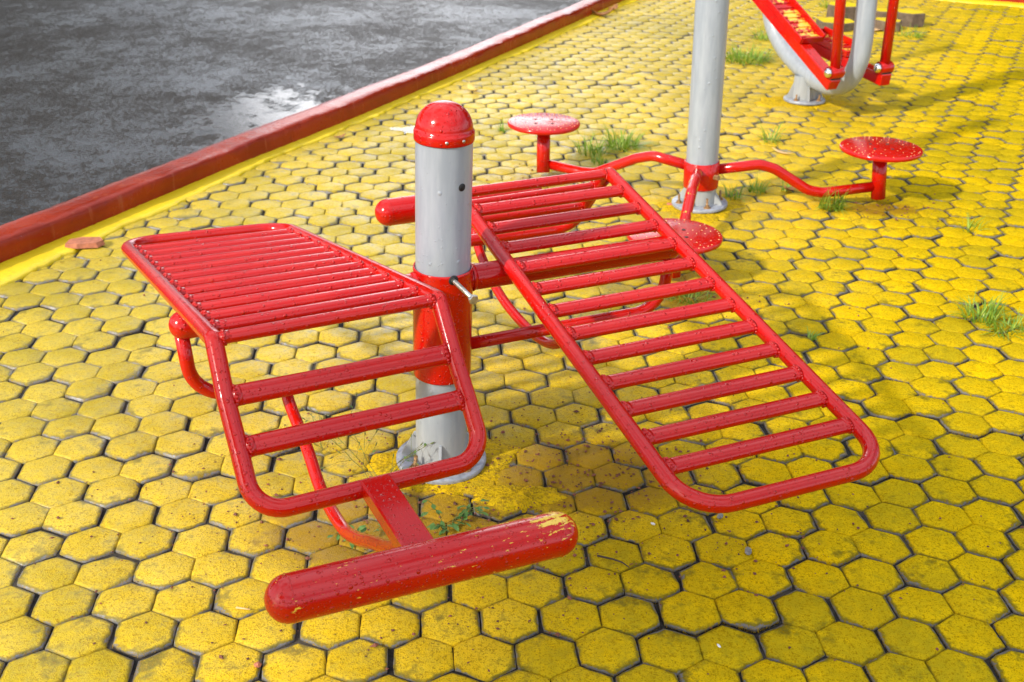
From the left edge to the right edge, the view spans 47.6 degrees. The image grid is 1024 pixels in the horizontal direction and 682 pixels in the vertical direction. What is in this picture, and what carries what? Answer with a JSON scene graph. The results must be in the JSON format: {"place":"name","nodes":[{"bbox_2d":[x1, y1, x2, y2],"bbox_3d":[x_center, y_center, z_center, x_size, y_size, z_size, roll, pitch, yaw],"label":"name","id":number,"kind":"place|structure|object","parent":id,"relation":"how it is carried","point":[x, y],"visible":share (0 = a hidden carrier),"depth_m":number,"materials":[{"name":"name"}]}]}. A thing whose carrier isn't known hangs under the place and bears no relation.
{"place":"outdoors","nodes":[
{"label":"outdoors","id":0,"kind":"place"},
{"bbox_2d":[0,0,581,225],"bbox_3d":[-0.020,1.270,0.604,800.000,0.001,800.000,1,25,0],"label":"road","id":1,"kind":"structure","parent":0,"point":[96,94],"depth_m":6.41,"materials":[{"name":"grey asphalt"}]},
{"bbox_2d":[0,0,623,262],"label":"kerb","id":2,"kind":"structure","parent":1,"relation":"on","point":[24,234],"depth_m":4.70,"materials":[{"name":"red paint"}]},
{"bbox_2d":[0,0,1023,681],"bbox_3d":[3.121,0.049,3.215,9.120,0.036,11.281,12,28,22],"label":"pavement","id":3,"kind":"structure","parent":0,"point":[964,62],"depth_m":2.78,"materials":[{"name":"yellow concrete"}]},
{"bbox_2d":[65,237,104,248],"bbox_3d":[-1.393,-0.321,3.788,0.123,0.018,0.070,-3,26,-8],"label":"tile shard","id":4,"kind":"object","parent":3,"relation":"on","point":[85,242],"visible":1,"depth_m":3.77,"materials":[{"name":"ceramic"}]},
{"bbox_2d":[254,661,261,667],"bbox_3d":[-0.438,0.557,1.998,0.010,0.010,0.013,24,34,39],"label":"pebble","id":5,"kind":"object","parent":3,"relation":"on","point":[258,664],"visible":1,"depth_m":2.00,"materials":[{"name":"stone"}]},
{"bbox_2d":[0,0,637,286],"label":"cement edging","id":6,"kind":"object","parent":3,"relation":"on","point":[16,268],"visible":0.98,"depth_m":4.35,"materials":[{"name":"yellow concrete"}]},
{"bbox_2d":[302,407,337,450],"bbox_3d":[-0.469,0.215,2.667,0.094,0.072,0.178,8,26,15],"label":"weed plant","id":7,"kind":"object","parent":3,"relation":"on","point":[315,419],"visible":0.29,"depth_m":2.71,"materials":[{"name":"green plant"}]},
{"bbox_2d":[327,524,380,548],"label":"weed plant","id":8,"kind":"object","parent":3,"relation":"on","point":[362,528],"visible":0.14,"depth_m":2.31,"materials":[{"name":"green plant"}]},
{"bbox_2d":[320,393,433,477],"bbox_3d":[-0.294,0.238,2.496,0.252,0.182,0.258,1,25,0],"label":"weed plant","id":9,"kind":"object","parent":3,"relation":"on","point":[415,451],"visible":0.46,"depth_m":2.53,"materials":[{"name":"green plant"}]},
{"bbox_2d":[390,126,414,133],"bbox_3d":[-0.446,-0.940,5.163,0.195,0.001,0.139,-4,26,-10],"label":"paper scrap","id":10,"kind":"object","parent":3,"relation":"on","point":[408,129],"visible":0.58,"depth_m":5.17,"materials":[{"name":"white paper"}]},
{"bbox_2d":[367,438,520,495],"bbox_3d":[-0.159,0.273,2.621,0.323,0.018,0.282,8,26,15],"label":"mortar patch","id":11,"kind":"object","parent":3,"relation":"on","point":[379,465],"visible":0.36,"depth_m":2.60,"materials":[{"name":"yellow concrete"}]},
{"bbox_2d":[421,499,489,534],"bbox_3d":[-0.113,0.360,2.376,0.158,0.070,0.089,-15,30,-30],"label":"weed plant","id":12,"kind":"object","parent":3,"relation":"on","point":[464,513],"visible":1,"depth_m":2.38,"materials":[{"name":"green plant"}]},
{"bbox_2d":[467,81,478,90],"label":"dead leaf","id":13,"kind":"object","parent":3,"relation":"on","point":[471,87],"visible":1,"depth_m":5.84,"materials":[{"name":"yellow plant"}]},
{"bbox_2d":[121,100,879,623],"bbox_3d":[-0.133,-0.101,2.434,1.178,0.819,1.548,-11,30,-24],"label":"sit up bench","id":14,"kind":"object","parent":3,"relation":"on","point":[217,288],"visible":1,"depth_m":2.23,"materials":[{"name":"red paint"}]},
{"bbox_2d":[491,120,510,132],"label":"grass tuft","id":15,"kind":"object","parent":3,"relation":"on","point":[501,128],"visible":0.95,"depth_m":5.15,"materials":[{"name":"green plant"}]},
{"bbox_2d":[3,87,1023,674],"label":"crumbs","id":16,"kind":"object","parent":3,"relation":"on","point":[551,485],"visible":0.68,"depth_m":2.48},
{"bbox_2d":[471,484,567,512],"bbox_3d":[0.017,0.336,2.485,0.214,0.026,0.108,1,25,0],"label":"mortar patch","id":17,"kind":"object","parent":3,"relation":"on","point":[507,497],"visible":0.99,"depth_m":2.48,"materials":[{"name":"yellow concrete"}]},
{"bbox_2d":[569,130,624,157],"bbox_3d":[0.356,-0.829,4.847,0.254,0.100,0.278,1,25,0],"label":"grass tuft","id":18,"kind":"object","parent":3,"relation":"on","point":[590,148],"visible":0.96,"depth_m":4.86,"materials":[{"name":"green plant"}]},
{"bbox_2d":[589,147,616,165],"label":"grass tuft","id":19,"kind":"object","parent":3,"relation":"on","point":[599,160],"visible":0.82,"depth_m":4.74,"materials":[{"name":"green plant"}]},
{"bbox_2d":[592,7,613,15],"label":"dead leaf","id":20,"kind":"object","parent":3,"relation":"on","point":[603,13],"visible":1,"depth_m":7.79,"materials":[{"name":"brown plant"}]},
{"bbox_2d":[597,555,628,566],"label":"twig","id":21,"kind":"object","parent":3,"relation":"on","point":[601,556],"visible":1,"depth_m":2.28,"materials":[{"name":"wood"}]},
{"bbox_2d":[593,117,659,152],"bbox_3d":[0.471,-0.880,4.918,0.322,0.134,0.297,-12,28,-26],"label":"grass tuft","id":22,"kind":"object","parent":3,"relation":"on","point":[627,141],"visible":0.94,"depth_m":4.93,"materials":[{"name":"green plant"}]},
{"bbox_2d":[664,291,715,304],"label":"grass tuft","id":23,"kind":"object","parent":3,"relation":"on","point":[691,295],"visible":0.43,"depth_m":3.46,"materials":[{"name":"green plant"}]},
{"bbox_2d":[655,194,744,223],"bbox_3d":[0.691,-0.491,4.254,0.390,0.020,0.295,-22,34,-40],"label":"mortar patch","id":24,"kind":"object","parent":3,"relation":"on","point":[711,218],"visible":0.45,"depth_m":4.19,"materials":[{"name":"yellow concrete"}]},
{"bbox_2d":[507,0,922,277],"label":"waist twister","id":25,"kind":"object","parent":3,"relation":"on","point":[701,166],"visible":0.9,"depth_m":4.13,"materials":[{"name":"grey paint"}]},
{"bbox_2d":[721,177,755,201],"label":"grass tuft","id":26,"kind":"object","parent":3,"relation":"on","point":[731,194],"visible":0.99,"depth_m":4.34,"materials":[{"name":"green plant"}]},
{"bbox_2d":[745,547,751,554],"bbox_3d":[0.471,0.420,2.316,0.014,0.010,0.025,5,26,8],"label":"pebble","id":27,"kind":"object","parent":3,"relation":"on","point":[748,550],"visible":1,"depth_m":2.31,"materials":[{"name":"grey stone"}]},
{"bbox_2d":[725,42,777,67],"bbox_3d":[1.330,-1.629,6.546,0.417,0.113,0.386,1,25,0],"label":"grass tuft","id":28,"kind":"object","parent":3,"relation":"on","point":[740,55],"visible":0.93,"depth_m":6.56,"materials":[{"name":"green plant"}]},
{"bbox_2d":[738,170,772,196],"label":"grass tuft","id":29,"kind":"object","parent":3,"relation":"on","point":[756,187],"visible":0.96,"depth_m":4.42,"materials":[{"name":"green plant"}]},
{"bbox_2d":[748,21,769,40],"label":"grass tuft","id":30,"kind":"object","parent":3,"relation":"on","point":[761,37],"visible":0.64,"depth_m":7.17,"materials":[{"name":"green plant"}]},
{"bbox_2d":[750,117,794,145],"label":"grass tuft","id":31,"kind":"object","parent":3,"relation":"on","point":[770,137],"visible":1,"depth_m":5.07,"materials":[{"name":"plant"}]},
{"bbox_2d":[779,182,794,191],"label":"grass tuft","id":32,"kind":"object","parent":3,"relation":"on","point":[788,186],"visible":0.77,"depth_m":4.44,"materials":[{"name":"green plant"}]},
{"bbox_2d":[784,186,795,190],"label":"dead leaf","id":33,"kind":"object","parent":3,"relation":"on","point":[789,188],"visible":0.69,"depth_m":4.42,"materials":[{"name":"brown plant"}]},
{"bbox_2d":[754,96,858,109],"bbox_3d":[1.444,-1.177,5.721,0.530,0.020,0.330,1,25,0],"label":"mortar patch","id":34,"kind":"object","parent":3,"relation":"on","point":[772,102],"visible":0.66,"depth_m":5.66,"materials":[{"name":"yellow concrete"}]},
{"bbox_2d":[752,0,898,104],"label":"stride walker","id":35,"kind":"object","parent":34,"relation":"on","point":[803,43],"visible":1,"depth_m":5.39,"materials":[{"name":"grey paint"}]},
{"bbox_2d":[807,327,824,341],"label":"grass tuft","id":36,"kind":"object","parent":3,"relation":"on","point":[812,337],"visible":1,"depth_m":3.24,"materials":[{"name":"green plant"}]},
{"bbox_2d":[817,0,830,7],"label":"grass tuft","id":37,"kind":"object","parent":3,"relation":"on","point":[823,3],"visible":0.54,"depth_m":8.30,"materials":[{"name":"green plant"}]},
{"bbox_2d":[816,17,853,31],"bbox_3d":[2.092,-2.045,7.494,0.260,0.050,0.225,-15,30,-31],"label":"paving block","id":38,"kind":"object","parent":3,"relation":"on","point":[828,22],"depth_m":7.42,"materials":[{"name":"concrete"}]},
{"bbox_2d":[815,181,858,215],"bbox_3d":[1.190,-0.524,4.198,0.259,0.128,0.161,-19,32,-36],"label":"grass tuft","id":39,"kind":"object","parent":3,"relation":"on","point":[829,202],"visible":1,"depth_m":4.22,"materials":[{"name":"green plant"}]},
{"bbox_2d":[826,1,855,20],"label":"paving block","id":40,"kind":"object","parent":3,"relation":"on","point":[850,9],"depth_m":7.69,"materials":[{"name":"concrete"}]},
{"bbox_2d":[876,8,886,17],"bbox_3d":[2.535,-2.233,7.911,0.147,0.045,0.170,20,31,34],"label":"paving block","id":41,"kind":"object","parent":3,"relation":"on","point":[881,12],"depth_m":7.85,"materials":[{"name":"concrete"}]},
{"bbox_2d":[875,17,901,31],"bbox_3d":[2.423,-2.044,7.492,0.190,0.060,0.165,0,25,-6],"label":"paving block","id":42,"kind":"object","parent":3,"relation":"on","point":[879,23],"depth_m":7.44,"materials":[{"name":"concrete"}]},
{"bbox_2d":[897,9,925,26],"bbox_3d":[2.618,-2.126,7.640,0.200,0.085,0.173,-9,27,-21],"label":"paving block","id":43,"kind":"object","parent":3,"relation":"on","point":[914,18],"depth_m":7.58,"materials":[{"name":"concrete"}]},
{"bbox_2d":[896,23,932,39],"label":"grass tuft","id":44,"kind":"object","parent":3,"relation":"on","point":[915,35],"visible":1,"depth_m":7.29,"materials":[{"name":"green plant"}]},
{"bbox_2d":[952,213,994,232],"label":"grass tuft","id":45,"kind":"object","parent":3,"relation":"on","point":[969,223],"visible":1,"depth_m":4.08,"materials":[{"name":"green plant"}]},
{"bbox_2d":[947,286,1015,333],"bbox_3d":[1.374,-0.114,3.365,0.218,0.109,0.244,17,30,30],"label":"grass tuft","id":46,"kind":"object","parent":3,"relation":"on","point":[993,309],"visible":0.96,"depth_m":3.37,"materials":[{"name":"green plant"}]},
{"bbox_2d":[940,0,1023,7],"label":"cement edging","id":47,"kind":"object","parent":3,"relation":"on","point":[1012,4],"visible":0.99,"depth_m":8.50,"materials":[{"name":"yellow concrete"}]},
{"bbox_2d":[976,300,1023,341],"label":"grass tuft","id":48,"kind":"object","parent":3,"relation":"on","point":[1012,325],"visible":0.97,"depth_m":3.31,"materials":[{"name":"green plant"}]},
{"bbox_2d":[991,0,1023,2],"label":"kerb","id":49,"kind":"structure","parent":3,"relation":"on","point":[1019,1],"depth_m":8.49,"materials":[{"name":"red paint"}]}
]}

